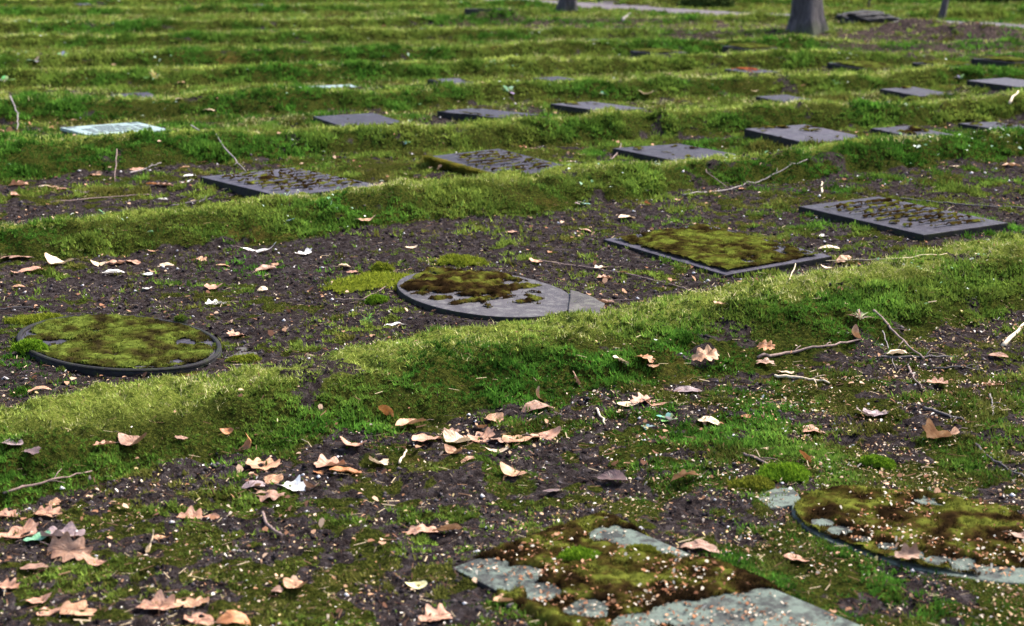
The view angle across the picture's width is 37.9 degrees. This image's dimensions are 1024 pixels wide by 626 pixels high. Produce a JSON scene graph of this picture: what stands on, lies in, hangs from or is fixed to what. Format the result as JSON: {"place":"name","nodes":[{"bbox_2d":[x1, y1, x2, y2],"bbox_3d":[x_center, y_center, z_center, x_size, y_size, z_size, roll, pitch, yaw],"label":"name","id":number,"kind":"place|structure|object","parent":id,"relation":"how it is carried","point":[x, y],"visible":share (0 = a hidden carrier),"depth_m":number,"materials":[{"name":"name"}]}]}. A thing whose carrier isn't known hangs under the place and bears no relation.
{"place":"outdoors","nodes":[
{"label":"outdoors","id":0,"kind":"place"},
{"bbox_2d":[0,0,1023,625],"bbox_3d":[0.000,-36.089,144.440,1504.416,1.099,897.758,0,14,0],"label":"ground","id":1,"kind":"structure","parent":0,"point":[414,492],"depth_m":4.77,"materials":[{"name":"soil"}]},
{"bbox_2d":[0,577,19,588],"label":"fallen leaf","id":2,"kind":"object","parent":1,"relation":"on","point":[6,583],"visible":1,"depth_m":3.02,"materials":[{"name":"brown plant"}]},
{"bbox_2d":[0,518,38,537],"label":"fallen leaf","id":3,"kind":"object","parent":1,"relation":"on","point":[30,525],"visible":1,"depth_m":3.31,"materials":[{"name":"brown plant"}]},
{"bbox_2d":[16,531,50,541],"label":"fallen leaf","id":4,"kind":"object","parent":1,"relation":"on","point":[37,536],"visible":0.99,"depth_m":3.27,"materials":[{"name":"green plant"}]},
{"bbox_2d":[1,312,66,324],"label":"moss cushion","id":5,"kind":"object","parent":1,"relation":"on","point":[22,318],"visible":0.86,"depth_m":5.12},
{"bbox_2d":[19,592,51,602],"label":"fallen leaf","id":6,"kind":"object","parent":1,"relation":"on","point":[38,599],"visible":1,"depth_m":2.97,"materials":[{"name":"brown plant"}]},
{"bbox_2d":[31,503,62,516],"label":"fallen leaf","id":7,"kind":"object","parent":1,"relation":"on","point":[47,511],"visible":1,"depth_m":3.42,"materials":[{"name":"brown plant"}]},
{"bbox_2d":[3,468,91,493],"bbox_3d":[-1.103,0.400,3.571,0.059,0.018,0.225,11,18,36],"label":"twig","id":8,"kind":"object","parent":1,"relation":"on","point":[32,485],"visible":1,"depth_m":3.55,"materials":[{"name":"wood"}]},
{"bbox_2d":[45,253,79,263],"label":"fallen leaf","id":9,"kind":"object","parent":1,"relation":"on","point":[51,259],"visible":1,"depth_m":6.03,"materials":[{"name":"white plant"}]},
{"bbox_2d":[40,521,88,535],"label":"fallen leaf","id":10,"kind":"object","parent":1,"relation":"on","point":[69,528],"visible":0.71,"depth_m":3.30,"materials":[{"name":"pink plant"}]},
{"bbox_2d":[39,531,92,561],"bbox_3d":[-0.952,0.498,3.174,0.125,0.020,0.073,12,51,11],"label":"fallen leaf","id":11,"kind":"object","parent":1,"relation":"on","point":[65,546],"visible":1,"depth_m":3.18,"materials":[{"name":"brown plant"}]},
{"bbox_2d":[50,600,96,614],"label":"fallen leaf","id":12,"kind":"object","parent":1,"relation":"on","point":[70,607],"visible":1,"depth_m":2.93,"materials":[{"name":"brown plant"}]},
{"bbox_2d":[77,550,106,564],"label":"fallen leaf","id":13,"kind":"object","parent":1,"relation":"on","point":[89,559],"visible":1,"depth_m":3.13,"materials":[{"name":"brown plant"}]},
{"bbox_2d":[60,122,164,134],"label":"gravestone","id":14,"kind":"object","parent":1,"relation":"on","point":[107,128],"visible":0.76,"depth_m":9.44,"materials":[{"name":"white stone"}]},
{"bbox_2d":[115,431,146,444],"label":"fallen leaf","id":15,"kind":"object","parent":1,"relation":"on","point":[124,439],"visible":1,"depth_m":3.81,"materials":[{"name":"brown plant"}]},
{"bbox_2d":[109,92,152,97],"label":"gravestone","id":16,"kind":"object","parent":1,"relation":"on","point":[143,94],"visible":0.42,"depth_m":11.96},
{"bbox_2d":[17,313,256,376],"bbox_3d":[-1.256,0.127,4.830,0.892,0.093,0.580,14,19,42],"label":"gravestone","id":17,"kind":"object","parent":1,"relation":"on","point":[114,345],"visible":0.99,"depth_m":4.77,"materials":[{"name":"plant"}]},
{"bbox_2d":[9,337,49,355],"bbox_3d":[-1.522,0.103,4.732,0.136,0.053,0.085,0,14,0],"label":"moss cushion","id":18,"kind":"object","parent":17,"relation":"on","point":[23,346],"visible":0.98,"depth_m":4.71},
{"bbox_2d":[129,589,175,609],"bbox_3d":[-0.711,0.570,2.945,0.100,0.021,0.063,-2,20,8],"label":"fallen leaf","id":19,"kind":"object","parent":1,"relation":"on","point":[159,597],"visible":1,"depth_m":2.95,"materials":[{"name":"brown plant"}]},
{"bbox_2d":[173,314,187,323],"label":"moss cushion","id":20,"kind":"object","parent":1,"relation":"on","point":[181,318],"visible":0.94,"depth_m":5.08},
{"bbox_2d":[170,505,202,518],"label":"fallen leaf","id":21,"kind":"object","parent":1,"relation":"on","point":[191,512],"visible":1,"depth_m":3.42,"materials":[{"name":"brown plant"}]},
{"bbox_2d":[173,596,218,606],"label":"fallen leaf","id":22,"kind":"object","parent":1,"relation":"on","point":[191,601],"visible":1,"depth_m":2.96,"materials":[{"name":"brown plant"}]},
{"bbox_2d":[184,612,213,624],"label":"fallen leaf","id":23,"kind":"object","parent":1,"relation":"on","point":[192,618],"visible":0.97,"depth_m":2.90,"materials":[{"name":"brown plant"}]},
{"bbox_2d":[208,610,250,624],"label":"fallen leaf","id":24,"kind":"object","parent":1,"relation":"on","point":[230,616],"visible":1,"depth_m":2.87,"materials":[{"name":"brown plant"}]},
{"bbox_2d":[225,351,261,363],"bbox_3d":[-0.839,0.142,4.675,0.117,0.034,0.067,0,14,0],"label":"moss cushion","id":25,"kind":"object","parent":1,"relation":"on","point":[251,357],"visible":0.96,"depth_m":4.66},
{"bbox_2d":[237,457,281,469],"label":"fallen leaf","id":26,"kind":"object","parent":1,"relation":"on","point":[257,461],"visible":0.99,"depth_m":3.77,"materials":[{"name":"brown plant"}]},
{"bbox_2d":[249,490,284,501],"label":"fallen leaf","id":27,"kind":"object","parent":1,"relation":"on","point":[274,494],"visible":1,"depth_m":3.52,"materials":[{"name":"brown plant"}]},
{"bbox_2d":[260,474,282,483],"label":"fallen leaf","id":28,"kind":"object","parent":1,"relation":"on","point":[273,478],"visible":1,"depth_m":3.64,"materials":[{"name":"brown plant"}]},
{"bbox_2d":[200,167,375,197],"bbox_3d":[-1.146,-0.630,7.660,0.569,0.144,0.852,-10,17,-37],"label":"gravestone","id":29,"kind":"object","parent":1,"relation":"on","point":[277,181],"visible":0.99,"depth_m":7.58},
{"bbox_2d":[274,474,306,490],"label":"fallen leaf","id":30,"kind":"object","parent":1,"relation":"on","point":[297,483],"visible":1,"depth_m":3.59,"materials":[{"name":"white plant"}]},
{"bbox_2d":[282,577,305,587],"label":"fallen leaf","id":31,"kind":"object","parent":1,"relation":"on","point":[289,583],"visible":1,"depth_m":3.04,"materials":[{"name":"brown plant"}]},
{"bbox_2d":[314,454,353,467],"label":"fallen leaf","id":32,"kind":"object","parent":1,"relation":"on","point":[323,461],"visible":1,"depth_m":3.76,"materials":[{"name":"brown plant"}]},
{"bbox_2d":[329,466,367,474],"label":"fallen leaf","id":33,"kind":"object","parent":1,"relation":"on","point":[340,469],"visible":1,"depth_m":3.71,"materials":[{"name":"brown plant"}]},
{"bbox_2d":[313,113,403,127],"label":"gravestone","id":34,"kind":"object","parent":1,"relation":"on","point":[342,120],"visible":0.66,"depth_m":10.12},
{"bbox_2d":[320,270,412,293],"bbox_3d":[-0.524,-0.115,5.625,0.396,0.075,0.311,0,14,0],"label":"moss cushion","id":35,"kind":"object","parent":1,"relation":"on","point":[372,280],"visible":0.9,"depth_m":5.57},
{"bbox_2d":[364,293,388,304],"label":"moss cushion","id":36,"kind":"object","parent":1,"relation":"on","point":[371,299],"visible":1,"depth_m":5.32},
{"bbox_2d":[370,261,394,271],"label":"moss cushion","id":37,"kind":"object","parent":1,"relation":"on","point":[380,266],"visible":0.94,"depth_m":5.82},
{"bbox_2d":[378,405,393,416],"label":"fallen leaf","id":38,"kind":"object","parent":1,"relation":"on","point":[386,410],"visible":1,"depth_m":4.09,"materials":[{"name":"brown plant"}]},
{"bbox_2d":[395,418,433,425],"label":"fallen leaf","id":39,"kind":"object","parent":1,"relation":"on","point":[401,422],"visible":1,"depth_m":4.04,"materials":[{"name":"brown plant"}]},
{"bbox_2d":[405,524,439,534],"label":"fallen leaf","id":40,"kind":"object","parent":1,"relation":"on","point":[414,530],"visible":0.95,"depth_m":3.33,"materials":[{"name":"brown plant"}]},
{"bbox_2d":[412,433,442,441],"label":"fallen leaf","id":41,"kind":"object","parent":1,"relation":"on","point":[422,437],"visible":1,"depth_m":3.90,"materials":[{"name":"brown plant"}]},
{"bbox_2d":[413,603,451,623],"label":"fallen leaf","id":42,"kind":"object","parent":1,"relation":"on","point":[439,610],"visible":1,"depth_m":2.90,"materials":[{"name":"brown plant"}]},
{"bbox_2d":[432,523,462,530],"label":"fallen leaf","id":43,"kind":"object","parent":1,"relation":"on","point":[451,526],"visible":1,"depth_m":3.30,"materials":[{"name":"brown plant"}]},
{"bbox_2d":[428,78,476,83],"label":"gravestone","id":44,"kind":"object","parent":1,"relation":"on","point":[459,80],"visible":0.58,"depth_m":12.84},
{"bbox_2d":[443,430,469,442],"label":"fallen leaf","id":45,"kind":"object","parent":1,"relation":"on","point":[452,436],"visible":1,"depth_m":3.91,"materials":[{"name":"brown plant"}]},
{"bbox_2d":[433,252,488,266],"bbox_3d":[-0.210,-0.215,6.053,0.234,0.051,0.127,0,14,0],"label":"moss cushion","id":46,"kind":"object","parent":1,"relation":"on","point":[457,259],"visible":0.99,"depth_m":6.04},
{"bbox_2d":[464,427,494,441],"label":"fallen leaf","id":47,"kind":"object","parent":1,"relation":"on","point":[488,432],"visible":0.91,"depth_m":3.96,"materials":[{"name":"brown plant"}]},
{"bbox_2d":[437,106,538,121],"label":"gravestone","id":48,"kind":"object","parent":1,"relation":"on","point":[469,113],"visible":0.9,"depth_m":10.49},
{"bbox_2d":[465,6,511,14],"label":"gravestone","id":49,"kind":"object","parent":1,"relation":"on","point":[476,10],"visible":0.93,"depth_m":21.84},
{"bbox_2d":[482,412,503,421],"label":"fallen leaf","id":50,"kind":"object","parent":1,"relation":"on","point":[494,416],"visible":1,"depth_m":4.08,"materials":[{"name":"brown plant"}]},
{"bbox_2d":[421,149,565,176],"bbox_3d":[-0.094,-0.791,8.306,0.555,0.138,0.814,-10,19,-32],"label":"gravestone","id":51,"kind":"object","parent":1,"relation":"on","point":[485,161],"visible":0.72,"depth_m":8.30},
{"bbox_2d":[396,267,604,320],"bbox_3d":[-0.035,-0.017,5.302,0.580,0.124,1.057,-8,17,-33],"label":"gravestone","id":52,"kind":"object","parent":1,"relation":"on","point":[483,295],"visible":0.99,"depth_m":5.31,"materials":[{"name":"concrete"}]},
{"bbox_2d":[0,0,1021,339],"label":"herb leaves","id":53,"kind":"object","parent":1,"relation":"on","point":[570,164],"visible":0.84,"depth_m":8.91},
{"bbox_2d":[0,0,1023,625],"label":"haircap moss","id":54,"kind":"object","parent":1,"relation":"on","point":[672,332],"visible":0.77,"depth_m":7.14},
{"bbox_2d":[0,69,1023,625],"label":"soil crumbs","id":55,"kind":"object","parent":1,"relation":"on","point":[644,405],"visible":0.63,"depth_m":4.75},
{"bbox_2d":[0,50,1023,625],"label":"litter needles","id":56,"kind":"object","parent":1,"relation":"on","point":[478,442],"visible":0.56,"depth_m":3.69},
{"bbox_2d":[0,88,1023,625],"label":"bud scales","id":57,"kind":"object","parent":1,"relation":"on","point":[600,466],"visible":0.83,"depth_m":3.61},
{"bbox_2d":[0,0,1023,257],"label":"bank grass","id":58,"kind":"structure","parent":1,"relation":"on","point":[424,124],"depth_m":10.55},
{"bbox_2d":[0,15,1023,620],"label":"leaf crumbs","id":59,"kind":"object","parent":1,"relation":"on","point":[322,519],"visible":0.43,"depth_m":4.10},
{"bbox_2d":[500,462,531,475],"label":"fallen leaf","id":60,"kind":"object","parent":1,"relation":"on","point":[507,470],"visible":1,"depth_m":3.68,"materials":[{"name":"brown plant"}]},
{"bbox_2d":[502,435,548,442],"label":"fallen leaf","id":61,"kind":"object","parent":1,"relation":"on","point":[505,438],"visible":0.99,"depth_m":3.92,"materials":[{"name":"brown plant"}]},
{"bbox_2d":[513,400,552,411],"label":"fallen leaf","id":62,"kind":"object","parent":1,"relation":"on","point":[532,405],"visible":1,"depth_m":4.18,"materials":[{"name":"brown plant"}]},
{"bbox_2d":[521,426,560,439],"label":"fallen leaf","id":63,"kind":"object","parent":1,"relation":"on","point":[553,433],"visible":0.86,"depth_m":3.97,"materials":[{"name":"brown plant"}]},
{"bbox_2d":[556,0,577,11],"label":"tree","id":64,"kind":"object","parent":1,"relation":"on","point":[568,5],"visible":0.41,"depth_m":24.58,"materials":[{"name":"grey plant"}]},
{"bbox_2d":[550,101,645,114],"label":"gravestone","id":65,"kind":"object","parent":1,"relation":"on","point":[585,107],"visible":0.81,"depth_m":10.85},
{"bbox_2d":[591,469,625,479],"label":"fallen leaf","id":66,"kind":"object","parent":1,"relation":"on","point":[614,474],"visible":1,"depth_m":3.67,"materials":[{"name":"grey plant"}]},
{"bbox_2d":[536,259,708,295],"bbox_3d":[0.475,-0.144,5.639,0.224,0.098,1.084,-9,17,-31],"label":"twig","id":67,"kind":"object","parent":1,"relation":"on","point":[614,271],"visible":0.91,"depth_m":5.88,"materials":[{"name":"wood"}]},
{"bbox_2d":[629,392,652,403],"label":"fallen leaf","id":68,"kind":"object","parent":1,"relation":"on","point":[638,398],"visible":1,"depth_m":4.24,"materials":[{"name":"brown plant"}]},
{"bbox_2d":[455,510,860,625],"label":"gravestone","id":69,"kind":"object","parent":1,"relation":"on","point":[615,583],"visible":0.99,"depth_m":2.98,"materials":[{"name":"stone"}]},
{"bbox_2d":[556,545,601,561],"bbox_3d":[0.145,0.503,3.119,0.108,0.035,0.069,0,14,0],"label":"moss cushion","id":70,"kind":"object","parent":69,"relation":"on","point":[579,552],"visible":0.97,"depth_m":3.11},
{"bbox_2d":[624,543,660,553],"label":"moss cushion","id":71,"kind":"object","parent":69,"relation":"on","point":[649,548],"visible":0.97,"depth_m":3.15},
{"bbox_2d":[630,48,687,57],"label":"gravestone","id":72,"kind":"object","parent":1,"relation":"on","point":[643,52],"visible":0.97,"depth_m":14.86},
{"bbox_2d":[613,144,735,162],"bbox_3d":[0.999,-0.905,8.832,0.512,0.127,0.691,-8,16,-31],"label":"gravestone","id":73,"kind":"object","parent":1,"relation":"on","point":[662,153],"visible":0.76,"depth_m":8.84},
{"bbox_2d":[667,386,701,391],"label":"fallen leaf","id":74,"kind":"object","parent":1,"relation":"on","point":[686,388],"visible":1,"depth_m":4.36,"materials":[{"name":"pink plant"}]},
{"bbox_2d":[670,469,705,481],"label":"fallen leaf","id":75,"kind":"object","parent":1,"relation":"on","point":[683,472],"visible":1,"depth_m":3.61,"materials":[{"name":"brown plant"}]},
{"bbox_2d":[685,344,718,361],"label":"fallen leaf","id":76,"kind":"object","parent":1,"relation":"on","point":[707,353],"visible":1,"depth_m":4.60,"materials":[{"name":"brown plant"}]},
{"bbox_2d":[680,539,729,553],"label":"fallen leaf","id":77,"kind":"object","parent":1,"relation":"on","point":[705,545],"visible":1,"depth_m":3.20,"materials":[{"name":"brown plant"}]},
{"bbox_2d":[676,0,734,8],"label":"bush","id":78,"kind":"object","parent":1,"relation":"on","point":[711,3],"visible":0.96,"depth_m":25.92,"materials":[{"name":"green plant"}]},
{"bbox_2d":[603,223,831,277],"bbox_3d":[0.841,-0.244,6.221,0.555,0.099,0.816,-10,17,-31],"label":"gravestone","id":79,"kind":"object","parent":1,"relation":"on","point":[721,252],"visible":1,"depth_m":6.13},
{"bbox_2d":[682,159,807,195],"bbox_3d":[1.239,-0.720,7.928,1.054,0.093,0.047,-13,20,-42],"label":"twig","id":80,"kind":"object","parent":1,"relation":"on","point":[718,190],"visible":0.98,"depth_m":7.91,"materials":[{"name":"wood"}]},
{"bbox_2d":[726,474,774,491],"bbox_3d":[0.574,0.408,3.582,0.122,0.046,0.079,0,14,0],"label":"moss cushion","id":81,"kind":"object","parent":1,"relation":"on","point":[752,483],"visible":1,"depth_m":3.56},
{"bbox_2d":[722,43,778,53],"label":"gravestone","id":82,"kind":"object","parent":1,"relation":"on","point":[741,47],"visible":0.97,"depth_m":15.28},
{"bbox_2d":[724,67,777,73],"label":"gravestone","id":83,"kind":"object","parent":1,"relation":"on","point":[745,69],"visible":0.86,"depth_m":13.83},
{"bbox_2d":[755,339,774,349],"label":"fallen leaf","id":84,"kind":"object","parent":1,"relation":"on","point":[765,345],"visible":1,"depth_m":4.68,"materials":[{"name":"brown plant"}]},
{"bbox_2d":[756,94,805,102],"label":"gravestone","id":85,"kind":"object","parent":1,"relation":"on","point":[783,98],"visible":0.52,"depth_m":11.65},
{"bbox_2d":[754,461,811,483],"bbox_3d":[0.664,0.386,3.652,0.145,0.050,0.094,0,14,0],"label":"moss cushion","id":86,"kind":"object","parent":1,"relation":"on","point":[787,471],"visible":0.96,"depth_m":3.63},
{"bbox_2d":[774,374,829,383],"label":"twig","id":87,"kind":"object","parent":1,"relation":"on","point":[785,375],"visible":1,"depth_m":4.48,"materials":[{"name":"brown wood"}]},
{"bbox_2d":[744,124,866,146],"bbox_3d":[1.809,-1.041,9.194,0.470,0.172,0.667,-7,17,-24],"label":"gravestone","id":88,"kind":"object","parent":1,"relation":"on","point":[790,135],"visible":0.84,"depth_m":9.17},
{"bbox_2d":[786,0,828,35],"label":"tree","id":89,"kind":"object","parent":1,"relation":"on","point":[808,16],"visible":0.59,"depth_m":19.36,"materials":[{"name":"grey plant"}]},
{"bbox_2d":[757,338,861,358],"bbox_3d":[0.951,0.111,4.742,0.417,0.027,0.046,-6,16,-23],"label":"twig","id":90,"kind":"object","parent":1,"relation":"on","point":[786,352],"visible":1,"depth_m":4.73,"materials":[{"name":"wood"}]},
{"bbox_2d":[827,60,904,71],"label":"gravestone","id":91,"kind":"object","parent":1,"relation":"on","point":[855,64],"visible":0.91,"depth_m":14.16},
{"bbox_2d":[834,10,901,23],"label":"gravestone","id":92,"kind":"object","parent":1,"relation":"on","point":[870,16],"visible":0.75,"depth_m":21.60,"materials":[{"name":"stone"}]},
{"bbox_2d":[857,408,889,416],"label":"fallen leaf","id":93,"kind":"object","parent":1,"relation":"on","point":[873,413],"visible":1,"depth_m":4.14,"materials":[{"name":"white plant"}]},
{"bbox_2d":[859,453,896,470],"bbox_3d":[0.919,0.374,3.746,0.099,0.048,0.062,0,14,0],"label":"moss cushion","id":94,"kind":"object","parent":1,"relation":"on","point":[876,460],"visible":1,"depth_m":3.73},
{"bbox_2d":[757,483,1023,584],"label":"gravestone","id":95,"kind":"object","parent":1,"relation":"on","point":[956,535],"visible":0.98,"depth_m":3.32,"materials":[{"name":"plant"}]},
{"bbox_2d":[889,543,920,558],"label":"fallen leaf","id":96,"kind":"object","parent":95,"relation":"on","point":[907,552],"visible":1,"depth_m":3.15,"materials":[{"name":"brown plant"}]},
{"bbox_2d":[872,309,924,359],"bbox_3d":[1.264,0.066,4.856,0.068,0.058,0.426,-1,14,-3],"label":"twig","id":97,"kind":"object","parent":1,"relation":"on","point":[891,329],"visible":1,"depth_m":4.89,"materials":[{"name":"wood"}]},
{"bbox_2d":[798,196,1007,241],"bbox_3d":[1.775,-0.414,6.839,0.520,0.125,0.793,-9,17,-30],"label":"gravestone","id":98,"kind":"object","parent":1,"relation":"on","point":[918,223],"visible":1,"depth_m":6.73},
{"bbox_2d":[871,126,953,135],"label":"gravestone","id":99,"kind":"object","parent":1,"relation":"on","point":[909,130],"visible":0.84,"depth_m":9.64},
{"bbox_2d":[879,86,954,98],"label":"gravestone","id":100,"kind":"object","parent":1,"relation":"on","point":[904,91],"visible":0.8,"depth_m":11.84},
{"bbox_2d":[877,349,957,359],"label":"twig","id":101,"kind":"object","parent":1,"relation":"on","point":[908,356],"visible":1,"depth_m":4.69,"materials":[{"name":"wood"}]},
{"bbox_2d":[911,59,969,66],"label":"gravestone","id":102,"kind":"object","parent":1,"relation":"on","point":[937,61],"visible":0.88,"depth_m":14.49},
{"bbox_2d":[938,0,948,19],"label":"tree","id":103,"kind":"object","parent":1,"relation":"on","point":[943,10],"visible":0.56,"depth_m":22.61,"materials":[{"name":"grey plant"}]},
{"bbox_2d":[923,406,964,422],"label":"twig","id":104,"kind":"object","parent":1,"relation":"on","point":[937,411],"visible":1,"depth_m":4.11,"materials":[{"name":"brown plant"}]},
{"bbox_2d":[922,418,967,438],"bbox_3d":[1.143,0.302,3.941,0.118,0.052,0.080,-6,-15,-4],"label":"fallen leaf","id":105,"kind":"object","parent":1,"relation":"on","point":[931,430],"visible":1,"depth_m":3.93,"materials":[{"name":"brown plant"}]},
{"bbox_2d":[900,198,1023,207],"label":"twig","id":106,"kind":"object","parent":1,"relation":"on","point":[958,203],"visible":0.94,"depth_m":7.27,"materials":[{"name":"wood"}]},
{"bbox_2d":[958,121,1023,131],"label":"gravestone","id":107,"kind":"object","parent":1,"relation":"on","point":[975,126],"visible":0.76,"depth_m":9.99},
{"bbox_2d":[967,78,1023,90],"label":"gravestone","id":108,"kind":"object","parent":1,"relation":"on","point":[1001,84],"visible":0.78,"depth_m":12.43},
{"bbox_2d":[971,56,1023,66],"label":"gravestone","id":109,"kind":"object","parent":1,"relation":"on","point":[998,60],"visible":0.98,"depth_m":14.03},
{"bbox_2d":[1001,323,1023,347],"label":"twig","id":110,"kind":"object","parent":1,"relation":"on","point":[1009,338],"visible":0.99,"depth_m":4.91,"materials":[{"name":"white wood"}]},
{"bbox_2d":[0,0,1023,448],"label":"short grass","id":111,"kind":"structure","parent":0,"point":[504,56],"depth_m":10.29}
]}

